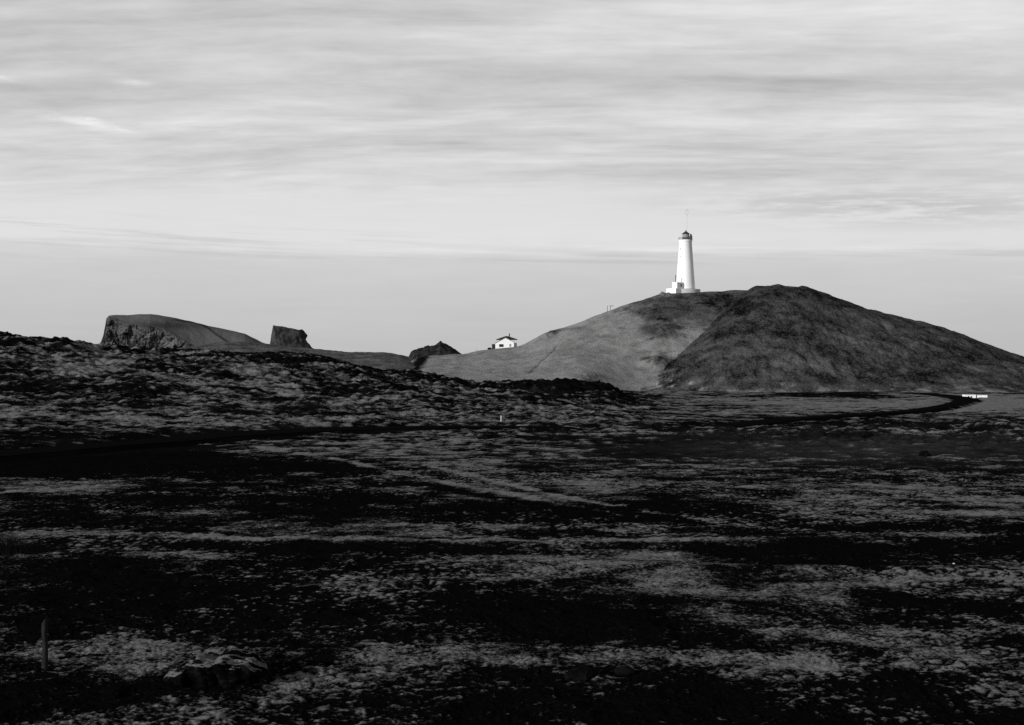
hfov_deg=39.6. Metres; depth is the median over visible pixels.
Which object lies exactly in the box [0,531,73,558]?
grass clump
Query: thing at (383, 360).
grassy rise
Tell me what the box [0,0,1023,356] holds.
sky
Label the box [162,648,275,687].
rock ledge
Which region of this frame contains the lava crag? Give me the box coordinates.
[409,341,460,358]
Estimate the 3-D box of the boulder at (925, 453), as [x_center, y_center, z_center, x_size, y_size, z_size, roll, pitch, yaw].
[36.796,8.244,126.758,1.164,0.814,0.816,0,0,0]
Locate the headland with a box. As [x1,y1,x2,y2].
[99,314,265,348]
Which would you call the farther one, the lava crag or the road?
the lava crag
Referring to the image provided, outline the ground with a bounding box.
[0,331,1023,724]
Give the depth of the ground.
58.22 m
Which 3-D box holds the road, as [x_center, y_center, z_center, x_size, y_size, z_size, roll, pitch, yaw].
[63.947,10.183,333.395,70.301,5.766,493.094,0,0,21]
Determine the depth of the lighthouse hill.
609.63 m
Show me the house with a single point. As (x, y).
(505, 342)
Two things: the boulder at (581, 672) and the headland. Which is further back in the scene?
the headland
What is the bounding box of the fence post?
[41,615,47,668]
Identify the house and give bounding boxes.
[495,333,516,348]
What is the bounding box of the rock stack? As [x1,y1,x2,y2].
[270,325,312,348]
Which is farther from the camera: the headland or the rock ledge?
the headland
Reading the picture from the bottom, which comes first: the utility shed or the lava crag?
the utility shed
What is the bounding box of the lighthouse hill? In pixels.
[411,284,1023,392]
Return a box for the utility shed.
[962,394,975,397]
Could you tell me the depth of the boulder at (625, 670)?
34.39 m
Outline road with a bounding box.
[0,392,976,455]
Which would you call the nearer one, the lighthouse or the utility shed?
the utility shed
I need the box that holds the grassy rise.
[177,342,418,370]
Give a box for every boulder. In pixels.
[563,664,597,681]
[614,666,636,674]
[918,450,930,456]
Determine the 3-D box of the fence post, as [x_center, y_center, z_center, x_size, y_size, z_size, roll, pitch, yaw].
[-11.524,6.947,35.073,0.161,1.431,0.150,0,0,0]
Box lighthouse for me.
[666,230,699,292]

